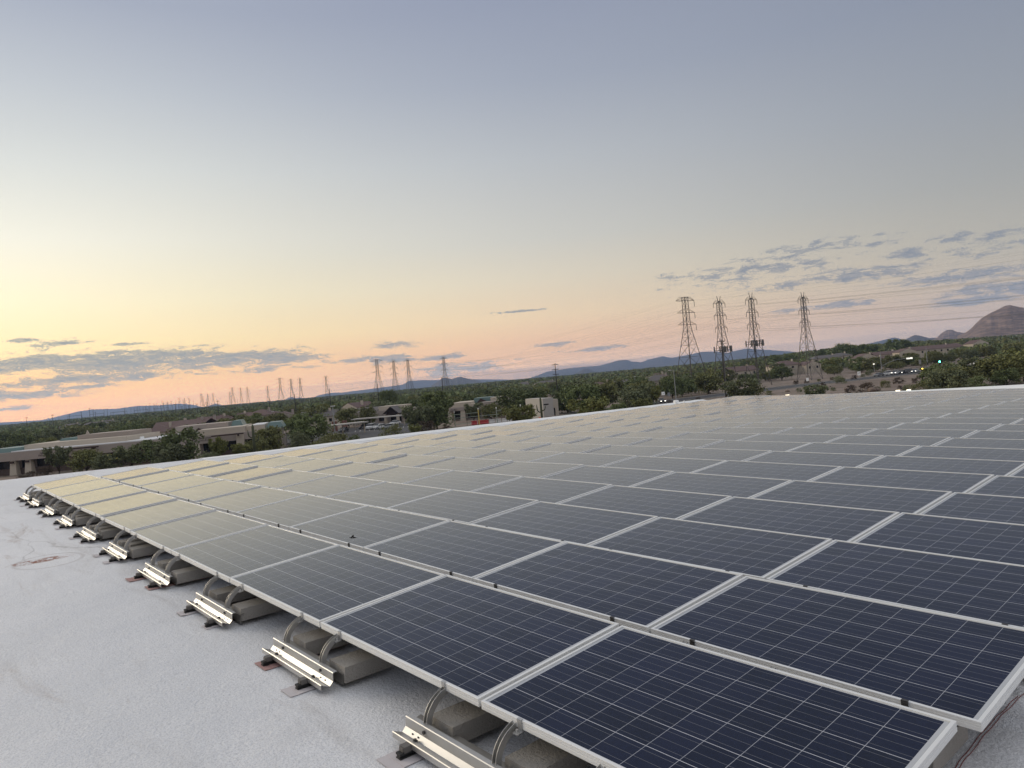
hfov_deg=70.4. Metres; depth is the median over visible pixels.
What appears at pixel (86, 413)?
mountain
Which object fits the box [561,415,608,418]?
solar panel
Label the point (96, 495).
solar panel
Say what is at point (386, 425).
car
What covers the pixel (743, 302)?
power cable
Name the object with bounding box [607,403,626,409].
tree
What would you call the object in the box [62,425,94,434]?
tree
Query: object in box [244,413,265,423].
tree
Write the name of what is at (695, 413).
solar panel
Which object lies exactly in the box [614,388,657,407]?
tree
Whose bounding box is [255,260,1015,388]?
power cable
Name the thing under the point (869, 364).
tree
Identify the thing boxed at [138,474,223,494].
solar panel
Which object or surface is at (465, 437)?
solar panel
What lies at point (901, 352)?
house
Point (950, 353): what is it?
tree
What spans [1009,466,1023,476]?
solar panel
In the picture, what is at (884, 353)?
house
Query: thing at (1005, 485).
solar panel
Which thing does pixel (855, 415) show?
solar panel
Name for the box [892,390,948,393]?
solar panel
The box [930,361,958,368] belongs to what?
tree
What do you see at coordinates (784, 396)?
solar panel
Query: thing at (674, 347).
power cable
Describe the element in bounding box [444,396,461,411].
tree
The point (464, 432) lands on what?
solar panel
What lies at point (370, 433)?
car park
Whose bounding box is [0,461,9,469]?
window
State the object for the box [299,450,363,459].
solar panel
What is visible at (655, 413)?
solar panel
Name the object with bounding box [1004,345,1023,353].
tree
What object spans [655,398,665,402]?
car
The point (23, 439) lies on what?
tree
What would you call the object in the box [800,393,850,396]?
solar panel
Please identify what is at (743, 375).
tree
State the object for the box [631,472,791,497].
solar panel
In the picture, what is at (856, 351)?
tree
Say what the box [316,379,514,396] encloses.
mountain
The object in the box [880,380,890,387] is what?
shrub
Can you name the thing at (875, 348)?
tree
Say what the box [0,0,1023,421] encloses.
sky
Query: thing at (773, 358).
tree
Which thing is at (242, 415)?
tree
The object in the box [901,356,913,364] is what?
tree
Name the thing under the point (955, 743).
concrete block
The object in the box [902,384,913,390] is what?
shrub
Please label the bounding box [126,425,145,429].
tree
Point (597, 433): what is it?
solar panel
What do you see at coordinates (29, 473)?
shrub
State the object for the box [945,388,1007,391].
solar panel
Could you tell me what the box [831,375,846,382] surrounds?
shrub
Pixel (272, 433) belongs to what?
tree
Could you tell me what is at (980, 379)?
shrub
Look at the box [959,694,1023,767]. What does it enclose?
wire
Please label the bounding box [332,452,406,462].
solar panel
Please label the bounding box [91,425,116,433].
tree
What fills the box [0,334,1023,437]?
woodland
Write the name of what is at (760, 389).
shrub
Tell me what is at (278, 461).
solar panel
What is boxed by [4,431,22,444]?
tree
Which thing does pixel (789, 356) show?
tree
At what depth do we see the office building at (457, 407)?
214.45 m
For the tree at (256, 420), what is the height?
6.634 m
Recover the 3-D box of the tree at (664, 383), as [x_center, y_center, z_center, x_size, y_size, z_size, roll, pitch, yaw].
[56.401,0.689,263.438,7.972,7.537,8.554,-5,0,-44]
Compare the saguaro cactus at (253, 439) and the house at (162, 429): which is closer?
the saguaro cactus at (253, 439)
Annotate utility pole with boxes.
[552,364,558,389]
[717,340,726,397]
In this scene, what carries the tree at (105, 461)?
on the ground
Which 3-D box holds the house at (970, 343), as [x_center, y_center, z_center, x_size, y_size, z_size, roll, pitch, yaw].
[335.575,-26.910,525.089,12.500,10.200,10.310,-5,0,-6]
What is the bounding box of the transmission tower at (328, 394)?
[323,376,329,398]
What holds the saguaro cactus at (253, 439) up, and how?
on the ground
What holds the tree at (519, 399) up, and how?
on the ground
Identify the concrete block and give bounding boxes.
[32,493,48,498]
[42,498,64,504]
[56,504,71,508]
[57,506,81,513]
[69,512,85,517]
[74,515,101,524]
[75,513,90,517]
[89,523,110,530]
[98,525,114,531]
[99,527,130,538]
[118,538,140,545]
[128,540,149,547]
[128,544,165,557]
[157,558,193,571]
[171,566,214,583]
[209,585,255,602]
[232,598,283,620]
[293,628,349,653]
[329,649,394,683]
[432,700,507,740]
[505,738,590,767]
[928,725,968,767]
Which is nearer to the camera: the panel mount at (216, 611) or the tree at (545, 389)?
the panel mount at (216, 611)
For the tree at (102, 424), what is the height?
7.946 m
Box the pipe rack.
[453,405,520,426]
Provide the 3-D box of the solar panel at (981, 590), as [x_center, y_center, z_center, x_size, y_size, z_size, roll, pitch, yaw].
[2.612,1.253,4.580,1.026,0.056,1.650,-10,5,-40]
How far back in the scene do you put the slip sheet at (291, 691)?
4.25 m
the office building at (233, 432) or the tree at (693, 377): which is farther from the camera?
the tree at (693, 377)
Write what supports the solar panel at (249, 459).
on the flat roof building at (102, 664)
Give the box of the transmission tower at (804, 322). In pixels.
[797,294,822,379]
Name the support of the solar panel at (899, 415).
on the flat roof building at (102, 664)
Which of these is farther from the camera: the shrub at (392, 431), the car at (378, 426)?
the car at (378, 426)
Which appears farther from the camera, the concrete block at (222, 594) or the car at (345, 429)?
the car at (345, 429)
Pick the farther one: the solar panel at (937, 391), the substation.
the substation
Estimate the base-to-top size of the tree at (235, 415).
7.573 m
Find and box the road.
[567,364,973,414]
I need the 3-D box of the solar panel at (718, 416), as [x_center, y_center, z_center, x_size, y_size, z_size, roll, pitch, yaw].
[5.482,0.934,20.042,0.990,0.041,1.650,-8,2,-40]
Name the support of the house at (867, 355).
on the ground
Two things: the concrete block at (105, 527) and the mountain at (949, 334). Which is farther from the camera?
the mountain at (949, 334)
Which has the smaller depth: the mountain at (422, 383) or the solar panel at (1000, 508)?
the solar panel at (1000, 508)
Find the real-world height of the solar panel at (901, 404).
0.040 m
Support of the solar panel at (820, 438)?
on the flat roof building at (102, 664)
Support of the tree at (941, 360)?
on the ground
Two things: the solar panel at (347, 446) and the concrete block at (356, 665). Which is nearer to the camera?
the concrete block at (356, 665)
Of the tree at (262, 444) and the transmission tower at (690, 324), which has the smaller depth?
the tree at (262, 444)
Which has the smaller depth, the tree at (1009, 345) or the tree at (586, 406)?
the tree at (586, 406)
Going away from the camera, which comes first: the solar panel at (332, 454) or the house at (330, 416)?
the solar panel at (332, 454)
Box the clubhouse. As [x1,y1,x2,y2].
[352,404,416,425]
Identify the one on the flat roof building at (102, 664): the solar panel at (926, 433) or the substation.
the solar panel at (926, 433)
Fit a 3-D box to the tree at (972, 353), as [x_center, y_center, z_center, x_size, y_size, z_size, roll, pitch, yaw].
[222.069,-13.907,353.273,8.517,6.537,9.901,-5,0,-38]
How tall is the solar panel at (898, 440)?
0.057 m
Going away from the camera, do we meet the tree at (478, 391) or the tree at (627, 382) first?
the tree at (627, 382)
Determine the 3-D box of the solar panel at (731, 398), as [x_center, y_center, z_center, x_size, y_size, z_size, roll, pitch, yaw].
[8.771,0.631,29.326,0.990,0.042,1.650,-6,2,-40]
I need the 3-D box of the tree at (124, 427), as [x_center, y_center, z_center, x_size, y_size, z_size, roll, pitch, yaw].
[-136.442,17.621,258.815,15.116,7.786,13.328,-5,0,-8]
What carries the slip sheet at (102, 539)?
on the flat roof building at (102, 664)
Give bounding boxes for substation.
[76,400,237,416]
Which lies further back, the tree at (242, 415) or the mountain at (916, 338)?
the mountain at (916, 338)
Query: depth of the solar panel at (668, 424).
18.56 m
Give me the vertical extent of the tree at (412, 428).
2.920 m
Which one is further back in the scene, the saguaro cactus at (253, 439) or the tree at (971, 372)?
the tree at (971, 372)
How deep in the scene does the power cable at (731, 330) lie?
301.60 m
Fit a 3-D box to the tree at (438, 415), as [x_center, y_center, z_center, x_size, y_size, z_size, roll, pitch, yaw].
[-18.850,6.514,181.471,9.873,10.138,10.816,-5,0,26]
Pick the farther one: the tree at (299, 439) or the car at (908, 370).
the car at (908, 370)
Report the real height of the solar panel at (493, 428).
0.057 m
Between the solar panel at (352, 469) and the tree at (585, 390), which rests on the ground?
the tree at (585, 390)
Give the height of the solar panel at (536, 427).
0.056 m
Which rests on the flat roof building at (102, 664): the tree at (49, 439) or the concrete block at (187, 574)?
the concrete block at (187, 574)
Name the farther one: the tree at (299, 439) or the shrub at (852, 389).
the shrub at (852, 389)
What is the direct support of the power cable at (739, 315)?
hanging from the transmission tower at (690, 324)
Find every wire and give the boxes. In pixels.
[955,696,1017,767]
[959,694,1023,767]
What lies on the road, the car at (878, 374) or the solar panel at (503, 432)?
the car at (878, 374)
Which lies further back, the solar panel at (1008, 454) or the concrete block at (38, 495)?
the concrete block at (38, 495)
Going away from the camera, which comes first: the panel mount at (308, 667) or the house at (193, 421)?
the panel mount at (308, 667)
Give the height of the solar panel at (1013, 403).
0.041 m
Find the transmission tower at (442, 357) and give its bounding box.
[440,356,450,390]
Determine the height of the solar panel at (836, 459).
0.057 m
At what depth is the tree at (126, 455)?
136.90 m
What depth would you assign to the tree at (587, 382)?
298.78 m
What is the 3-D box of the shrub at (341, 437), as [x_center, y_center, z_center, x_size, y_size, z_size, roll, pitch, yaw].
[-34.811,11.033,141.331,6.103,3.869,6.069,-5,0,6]
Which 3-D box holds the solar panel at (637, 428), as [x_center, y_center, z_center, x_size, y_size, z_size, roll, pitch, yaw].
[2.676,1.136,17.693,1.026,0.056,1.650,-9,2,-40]
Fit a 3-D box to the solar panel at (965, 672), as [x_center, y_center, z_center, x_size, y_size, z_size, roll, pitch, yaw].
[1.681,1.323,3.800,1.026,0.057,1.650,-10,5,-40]
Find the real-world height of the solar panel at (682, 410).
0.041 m
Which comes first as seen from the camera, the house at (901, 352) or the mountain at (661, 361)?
the house at (901, 352)
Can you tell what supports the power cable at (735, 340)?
hanging from the transmission tower at (804, 322)
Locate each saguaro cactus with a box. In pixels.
[247,424,258,451]
[536,397,545,417]
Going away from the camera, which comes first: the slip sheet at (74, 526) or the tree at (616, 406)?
the slip sheet at (74, 526)
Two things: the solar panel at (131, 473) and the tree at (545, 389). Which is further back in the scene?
the tree at (545, 389)
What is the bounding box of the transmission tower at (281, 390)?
[277,378,285,403]
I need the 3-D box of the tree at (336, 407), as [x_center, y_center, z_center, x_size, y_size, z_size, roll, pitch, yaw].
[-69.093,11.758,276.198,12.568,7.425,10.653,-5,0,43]
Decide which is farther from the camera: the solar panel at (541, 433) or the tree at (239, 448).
the tree at (239, 448)
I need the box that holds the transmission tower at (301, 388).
[297,379,304,402]
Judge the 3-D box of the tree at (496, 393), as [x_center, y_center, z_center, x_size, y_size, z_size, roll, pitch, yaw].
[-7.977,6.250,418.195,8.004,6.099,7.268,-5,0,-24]
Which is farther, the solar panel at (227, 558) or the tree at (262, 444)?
the tree at (262, 444)
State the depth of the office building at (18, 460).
151.50 m
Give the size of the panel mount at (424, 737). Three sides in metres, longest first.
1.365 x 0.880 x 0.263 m
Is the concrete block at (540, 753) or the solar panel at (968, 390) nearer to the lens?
the concrete block at (540, 753)
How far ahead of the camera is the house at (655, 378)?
332.63 m
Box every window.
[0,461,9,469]
[37,458,68,465]
[203,443,209,451]
[225,440,235,449]
[455,411,460,418]
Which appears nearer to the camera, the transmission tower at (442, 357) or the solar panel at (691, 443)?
the solar panel at (691, 443)
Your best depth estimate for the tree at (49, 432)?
295.21 m
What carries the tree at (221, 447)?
on the ground
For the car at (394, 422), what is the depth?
223.41 m
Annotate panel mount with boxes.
[16,486,35,501]
[25,490,65,507]
[37,497,80,516]
[53,505,96,528]
[73,516,129,542]
[99,530,135,561]
[134,548,178,587]
[184,575,243,627]
[261,615,343,690]
[392,687,517,767]
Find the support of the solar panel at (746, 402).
on the flat roof building at (102, 664)
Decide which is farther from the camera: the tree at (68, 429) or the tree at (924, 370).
the tree at (68, 429)
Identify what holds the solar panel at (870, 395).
on the flat roof building at (102, 664)
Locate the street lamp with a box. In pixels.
[330,405,334,432]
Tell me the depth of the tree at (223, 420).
204.58 m
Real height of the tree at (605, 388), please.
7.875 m
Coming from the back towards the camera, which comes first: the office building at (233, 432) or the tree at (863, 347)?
the tree at (863, 347)
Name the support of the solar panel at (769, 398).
on the flat roof building at (102, 664)
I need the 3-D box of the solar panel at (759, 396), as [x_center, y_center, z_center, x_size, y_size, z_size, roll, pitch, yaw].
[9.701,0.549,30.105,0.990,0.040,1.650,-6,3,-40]
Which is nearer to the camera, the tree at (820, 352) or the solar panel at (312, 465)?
the solar panel at (312, 465)
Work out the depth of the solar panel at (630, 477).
9.95 m
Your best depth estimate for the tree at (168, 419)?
390.94 m
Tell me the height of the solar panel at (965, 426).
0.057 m
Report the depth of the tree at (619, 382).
289.74 m
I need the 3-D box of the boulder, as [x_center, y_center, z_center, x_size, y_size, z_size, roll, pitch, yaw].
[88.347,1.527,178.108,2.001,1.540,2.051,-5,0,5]
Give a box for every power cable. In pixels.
[203,246,1020,393]
[208,295,1019,398]
[211,252,1019,393]
[215,313,1021,399]
[222,276,1021,396]
[222,307,1018,400]
[223,298,1017,397]
[227,255,1015,392]
[227,270,1022,393]
[236,299,1015,397]
[241,314,1014,396]
[246,297,1007,393]
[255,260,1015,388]
[257,278,1023,390]
[261,314,1021,395]
[264,313,1018,397]
[269,284,1019,388]
[270,279,1016,386]
[270,299,1021,390]
[286,278,1016,384]
[288,289,1016,386]
[288,314,1018,391]
[302,277,1021,381]
[314,283,1020,382]
[314,295,1020,386]
[345,296,1017,384]
[365,264,1017,372]
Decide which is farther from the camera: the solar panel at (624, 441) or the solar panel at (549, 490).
the solar panel at (624, 441)
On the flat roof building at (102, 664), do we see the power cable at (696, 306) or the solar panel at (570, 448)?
the solar panel at (570, 448)
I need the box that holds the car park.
[286,423,424,444]
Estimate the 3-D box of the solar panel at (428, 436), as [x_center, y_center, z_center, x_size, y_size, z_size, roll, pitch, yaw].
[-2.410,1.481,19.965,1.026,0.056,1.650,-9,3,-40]
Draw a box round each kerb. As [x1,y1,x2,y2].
[564,364,970,414]
[681,363,999,401]
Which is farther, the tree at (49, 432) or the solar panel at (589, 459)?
the tree at (49, 432)
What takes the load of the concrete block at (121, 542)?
on the flat roof building at (102, 664)
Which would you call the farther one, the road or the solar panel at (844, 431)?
the road
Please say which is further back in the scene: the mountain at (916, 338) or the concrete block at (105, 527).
the mountain at (916, 338)
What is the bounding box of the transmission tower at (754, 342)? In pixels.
[745,293,771,385]
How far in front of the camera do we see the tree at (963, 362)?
165.25 m
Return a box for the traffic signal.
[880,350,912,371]
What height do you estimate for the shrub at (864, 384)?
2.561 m
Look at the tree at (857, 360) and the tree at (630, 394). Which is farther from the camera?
the tree at (857, 360)
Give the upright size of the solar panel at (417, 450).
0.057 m
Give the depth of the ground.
232.72 m
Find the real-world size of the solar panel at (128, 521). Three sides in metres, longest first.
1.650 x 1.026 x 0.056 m
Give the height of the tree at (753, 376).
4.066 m
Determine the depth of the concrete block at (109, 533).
9.46 m
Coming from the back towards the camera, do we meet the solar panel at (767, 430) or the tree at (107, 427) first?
the tree at (107, 427)
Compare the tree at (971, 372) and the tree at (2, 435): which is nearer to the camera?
the tree at (971, 372)
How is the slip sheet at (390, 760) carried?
on the flat roof building at (102, 664)
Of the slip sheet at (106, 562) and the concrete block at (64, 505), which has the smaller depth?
the slip sheet at (106, 562)
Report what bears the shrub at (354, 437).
on the ground
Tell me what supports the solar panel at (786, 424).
on the flat roof building at (102, 664)
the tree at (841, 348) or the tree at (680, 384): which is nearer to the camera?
the tree at (680, 384)
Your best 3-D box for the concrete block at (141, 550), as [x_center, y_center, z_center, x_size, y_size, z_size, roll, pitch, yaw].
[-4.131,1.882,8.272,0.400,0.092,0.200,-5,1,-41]
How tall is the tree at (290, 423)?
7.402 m
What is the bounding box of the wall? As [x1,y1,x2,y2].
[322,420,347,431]
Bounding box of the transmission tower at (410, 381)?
[404,358,414,394]
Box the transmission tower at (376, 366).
[371,359,383,398]
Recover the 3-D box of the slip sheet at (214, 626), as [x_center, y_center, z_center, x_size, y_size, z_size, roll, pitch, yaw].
[-1.798,1.815,5.998,1.447,0.012,0.127,-5,1,-40]
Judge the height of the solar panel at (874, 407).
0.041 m
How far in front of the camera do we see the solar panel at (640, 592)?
4.94 m
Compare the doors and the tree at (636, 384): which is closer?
the tree at (636, 384)
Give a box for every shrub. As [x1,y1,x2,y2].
[25,471,40,477]
[37,465,54,475]
[195,450,218,458]
[310,438,332,444]
[318,431,348,443]
[348,434,359,439]
[377,423,406,436]
[417,420,435,431]
[749,383,774,395]
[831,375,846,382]
[844,384,856,391]
[859,382,876,391]
[865,369,873,375]
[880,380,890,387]
[892,377,905,383]
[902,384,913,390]
[907,381,932,389]
[965,375,996,386]
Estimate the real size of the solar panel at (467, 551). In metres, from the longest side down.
1.650 x 1.026 x 0.057 m
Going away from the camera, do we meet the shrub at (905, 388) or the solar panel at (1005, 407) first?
the solar panel at (1005, 407)
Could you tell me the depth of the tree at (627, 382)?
263.80 m
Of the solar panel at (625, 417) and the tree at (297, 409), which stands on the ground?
the tree at (297, 409)
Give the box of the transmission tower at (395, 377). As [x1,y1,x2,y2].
[392,360,400,393]
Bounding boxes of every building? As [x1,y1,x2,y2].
[0,384,1023,767]
[0,428,167,475]
[175,419,286,456]
[448,395,511,421]
[525,397,558,418]
[768,363,785,369]
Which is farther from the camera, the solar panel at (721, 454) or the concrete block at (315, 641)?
the solar panel at (721, 454)
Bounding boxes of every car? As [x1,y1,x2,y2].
[338,427,348,432]
[365,423,375,429]
[372,423,384,428]
[379,423,393,427]
[390,420,400,424]
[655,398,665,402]
[873,372,883,376]
[883,370,891,375]
[891,370,899,374]
[904,368,911,372]
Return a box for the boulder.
[867,387,876,391]
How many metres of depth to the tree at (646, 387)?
184.79 m
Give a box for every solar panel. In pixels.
[32,474,99,491]
[44,478,122,498]
[59,484,146,507]
[77,491,176,517]
[99,467,168,481]
[100,499,215,532]
[117,470,193,487]
[130,510,267,553]
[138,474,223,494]
[163,480,260,502]
[164,460,228,471]
[171,524,338,582]
[185,463,257,476]
[195,486,307,514]
[211,466,291,481]
[223,454,282,463]
[230,545,444,626]
[236,494,367,529]
[240,470,332,488]
[245,456,314,466]
[272,448,331,456]
[274,458,352,471]
[277,475,385,496]
[289,505,449,550]
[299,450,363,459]
[311,462,397,476]
[318,443,377,450]
[320,574,618,706]
[326,482,451,507]
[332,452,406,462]
[348,445,413,451]
[354,466,452,483]
[360,438,418,444]
[364,520,564,581]
[372,454,454,466]
[386,446,455,454]
[387,490,538,523]
[394,439,454,445]
[400,434,456,439]
[404,470,522,491]
[417,457,512,471]
[425,448,504,457]
[432,440,499,447]
[433,435,494,440]
[438,430,491,434]
[471,426,522,430]
[471,501,657,544]
[472,435,538,441]
[472,476,612,502]
[473,430,530,434]
[473,542,742,632]
[474,450,564,461]
[475,442,550,450]
[475,461,583,477]
[481,625,956,767]
[504,422,554,425]
[508,426,564,429]
[510,430,575,435]
[517,436,590,443]
[522,443,610,452]
[530,452,636,465]
[535,419,581,422]
[540,422,594,425]
[544,465,673,486]
[546,426,609,430]
[559,431,627,436]
[559,485,731,518]
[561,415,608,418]
[566,437,651,445]
[572,418,623,422]
[581,422,640,426]
[585,413,630,415]
[585,445,682,456]
[588,517,832,579]
[595,426,661,431]
[596,415,649,418]
[602,456,726,472]
[609,410,653,412]
[610,432,688,438]
[612,418,668,422]
[620,412,674,415]
[624,422,692,426]
[626,439,723,447]
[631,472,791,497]
[632,407,678,409]
[637,414,695,418]
[644,409,697,412]
[644,427,721,432]
[651,576,1023,731]
[654,448,771,460]
[656,404,698,406]
[657,418,720,421]
[666,411,719,414]
[667,432,759,440]
[669,406,718,409]
[674,402,718,404]
[676,422,752,426]
[680,497,899,541]
[686,414,746,417]
[688,408,742,411]
[691,399,736,402]
[692,404,736,406]
[693,460,841,480]
[700,440,810,450]
[704,427,792,433]
[708,401,757,404]
[709,411,769,414]
[709,418,778,422]
[712,398,750,399]
[726,395,769,397]
[729,399,775,401]
[735,414,803,417]
[738,422,821,427]
[739,434,845,442]
[745,397,790,399]
[746,451,883,466]
[752,480,951,513]
[760,395,804,397]
[761,410,828,413]
[766,540,1023,628]
[768,417,848,421]
[770,398,817,400]
[775,428,876,434]
[782,407,847,410]
[785,395,835,398]
[789,442,919,455]
[793,413,872,417]
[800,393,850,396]
[806,422,902,428]
[811,467,993,492]
[813,396,867,399]
[817,409,894,413]
[826,435,950,445]
[827,394,882,397]
[837,417,928,422]
[840,406,912,409]
[846,392,896,394]
[853,512,1023,564]
[860,413,949,417]
[860,455,1023,476]
[862,429,977,437]
[863,402,932,405]
[881,399,949,402]
[885,409,969,412]
[889,423,1001,430]
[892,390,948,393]
[899,446,1023,460]
[906,405,988,408]
[916,418,1023,424]
[920,492,1023,523]
[924,401,1005,405]
[929,391,992,394]
[935,438,1023,448]
[939,413,1023,417]
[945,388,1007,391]
[961,409,1023,412]
[964,430,1023,438]
[969,475,1023,496]
[980,405,1023,408]
[990,390,1023,392]
[991,424,1023,430]
[998,401,1023,404]
[1001,388,1023,390]
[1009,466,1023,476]
[1013,419,1023,423]
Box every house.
[152,422,172,435]
[153,418,186,427]
[170,416,217,428]
[197,413,233,419]
[219,411,251,418]
[245,407,279,419]
[280,409,293,428]
[301,408,339,426]
[341,400,370,418]
[647,372,666,384]
[721,365,758,380]
[765,359,802,373]
[799,360,820,373]
[808,353,842,360]
[833,352,853,357]
[851,352,877,362]
[871,349,896,356]
[892,347,916,356]
[906,343,962,357]
[963,339,988,346]
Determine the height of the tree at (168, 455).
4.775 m
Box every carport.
[316,421,368,437]
[351,415,404,428]
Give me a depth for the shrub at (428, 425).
167.33 m
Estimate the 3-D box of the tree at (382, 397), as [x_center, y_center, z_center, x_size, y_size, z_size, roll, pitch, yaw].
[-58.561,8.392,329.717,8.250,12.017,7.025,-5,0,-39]
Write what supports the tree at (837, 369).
on the ground
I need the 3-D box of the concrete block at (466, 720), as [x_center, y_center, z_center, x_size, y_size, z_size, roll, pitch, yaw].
[-0.187,1.653,3.611,0.400,0.092,0.200,-4,1,-39]
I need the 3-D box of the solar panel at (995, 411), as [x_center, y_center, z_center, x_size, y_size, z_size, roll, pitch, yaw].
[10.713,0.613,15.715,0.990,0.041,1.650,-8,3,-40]
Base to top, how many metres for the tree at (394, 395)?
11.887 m
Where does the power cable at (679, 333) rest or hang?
hanging from the transmission tower at (754, 342)
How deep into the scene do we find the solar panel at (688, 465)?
10.75 m
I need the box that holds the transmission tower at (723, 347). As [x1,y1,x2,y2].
[713,296,739,386]
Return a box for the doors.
[391,414,401,421]
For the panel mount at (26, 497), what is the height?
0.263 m
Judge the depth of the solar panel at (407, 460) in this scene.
13.76 m
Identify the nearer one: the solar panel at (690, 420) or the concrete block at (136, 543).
the concrete block at (136, 543)
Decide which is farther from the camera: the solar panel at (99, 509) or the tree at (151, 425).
the tree at (151, 425)
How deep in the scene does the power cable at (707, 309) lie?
256.41 m
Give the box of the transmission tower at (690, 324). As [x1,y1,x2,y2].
[677,297,705,385]
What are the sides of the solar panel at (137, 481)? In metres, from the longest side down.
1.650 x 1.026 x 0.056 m
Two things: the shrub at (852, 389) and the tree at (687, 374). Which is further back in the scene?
the tree at (687, 374)
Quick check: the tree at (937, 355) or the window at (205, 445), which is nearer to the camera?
the window at (205, 445)
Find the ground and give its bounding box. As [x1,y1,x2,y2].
[0,356,1023,479]
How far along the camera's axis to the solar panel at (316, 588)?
5.46 m
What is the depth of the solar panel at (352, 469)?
12.98 m
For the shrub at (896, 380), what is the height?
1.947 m
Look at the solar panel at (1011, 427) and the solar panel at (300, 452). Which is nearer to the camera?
the solar panel at (1011, 427)
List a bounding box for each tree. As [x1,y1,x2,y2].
[0,432,7,441]
[0,439,10,447]
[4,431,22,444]
[4,432,35,446]
[34,437,57,442]
[35,428,64,440]
[41,446,72,473]
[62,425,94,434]
[63,426,92,437]
[64,448,105,471]
[88,453,128,469]
[90,421,107,428]
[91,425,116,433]
[92,428,109,432]
[106,422,144,431]
[110,442,147,465]
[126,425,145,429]
[131,439,162,465]
[145,421,159,427]
[148,420,166,427]
[148,443,188,463]
[154,426,203,460]
[164,417,178,421]
[207,436,228,455]
[216,417,247,423]
[223,413,244,417]
[230,443,250,453]
[239,412,260,419]
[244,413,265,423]
[244,439,268,452]
[249,417,279,423]
[251,425,285,449]
[266,412,289,431]
[283,406,301,413]
[284,412,311,438]
[285,413,335,443]
[287,431,312,447]
[305,406,328,415]
[316,403,336,409]
[320,405,342,409]
[321,401,340,405]
[332,407,359,427]
[357,406,377,423]
[365,400,400,406]
[379,390,391,402]
[385,389,400,402]
[394,398,420,406]
[399,405,433,425]
[405,396,419,403]
[408,423,422,432]
[417,389,454,429]
[442,396,462,409]
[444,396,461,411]
[457,393,483,400]
[464,402,482,419]
[473,388,491,395]
[480,403,501,419]
[491,388,531,413]
[492,390,501,396]
[501,404,537,420]
[518,387,549,405]
[533,386,548,394]
[547,381,563,387]
[548,384,563,394]
[548,384,580,412]
[556,383,608,410]
[565,395,609,413]
[570,381,598,385]
[585,382,623,407]
[606,378,624,395]
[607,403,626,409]
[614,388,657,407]
[621,383,656,399]
[622,380,639,389]
[627,380,654,388]
[628,376,649,381]
[630,397,652,406]
[648,385,661,401]
[657,376,672,394]
[658,376,686,398]
[662,377,698,396]
[682,374,705,392]
[683,371,706,383]
[693,372,725,393]
[704,370,721,383]
[716,378,760,396]
[719,369,738,381]
[735,373,750,381]
[740,360,750,365]
[749,374,761,381]
[759,372,771,380]
[766,354,784,363]
[768,366,793,379]
[782,353,795,360]
[803,384,830,394]
[815,350,825,355]
[822,365,843,374]
[824,358,841,365]
[829,343,854,354]
[841,345,861,355]
[844,357,864,370]
[851,363,869,372]
[857,344,874,351]
[860,357,885,370]
[869,344,880,351]
[883,354,903,363]
[884,339,903,349]
[887,362,905,368]
[898,339,913,348]
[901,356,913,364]
[903,352,919,364]
[908,357,921,363]
[910,359,929,366]
[916,364,956,387]
[922,351,944,363]
[923,367,970,389]
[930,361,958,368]
[934,357,947,362]
[939,366,985,386]
[943,352,954,355]
[943,354,956,361]
[954,348,967,356]
[957,356,994,383]
[960,348,980,358]
[975,353,1023,384]
[977,345,997,357]
[987,368,1023,384]
[999,347,1023,381]
[1001,343,1023,355]
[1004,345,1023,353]
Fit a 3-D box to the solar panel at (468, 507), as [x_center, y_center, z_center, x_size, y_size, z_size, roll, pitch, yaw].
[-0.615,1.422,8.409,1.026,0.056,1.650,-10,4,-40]
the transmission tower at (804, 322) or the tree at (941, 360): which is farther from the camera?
the tree at (941, 360)
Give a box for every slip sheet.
[55,522,98,529]
[79,534,130,543]
[93,554,108,556]
[103,552,164,563]
[125,577,146,581]
[144,576,212,589]
[176,596,256,615]
[202,620,237,629]
[255,643,350,669]
[281,679,336,696]
[376,749,423,767]
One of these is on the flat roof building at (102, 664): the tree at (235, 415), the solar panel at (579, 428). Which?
the solar panel at (579, 428)
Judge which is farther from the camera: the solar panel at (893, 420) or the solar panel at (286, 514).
the solar panel at (893, 420)
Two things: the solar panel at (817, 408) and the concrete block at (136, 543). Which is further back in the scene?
the solar panel at (817, 408)
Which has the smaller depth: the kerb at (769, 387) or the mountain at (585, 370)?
the kerb at (769, 387)
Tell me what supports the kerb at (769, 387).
on the ground
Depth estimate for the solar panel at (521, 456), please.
13.31 m
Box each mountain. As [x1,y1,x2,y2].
[0,404,199,424]
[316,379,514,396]
[432,377,484,386]
[528,349,792,378]
[575,368,596,373]
[869,337,898,343]
[906,335,934,341]
[932,330,962,340]
[957,305,1023,338]
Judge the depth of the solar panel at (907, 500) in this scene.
7.37 m
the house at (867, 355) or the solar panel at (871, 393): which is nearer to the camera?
the solar panel at (871, 393)
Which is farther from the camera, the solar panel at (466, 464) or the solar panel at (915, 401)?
the solar panel at (915, 401)
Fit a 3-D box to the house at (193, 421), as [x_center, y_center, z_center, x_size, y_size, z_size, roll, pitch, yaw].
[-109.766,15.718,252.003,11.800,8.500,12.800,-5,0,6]

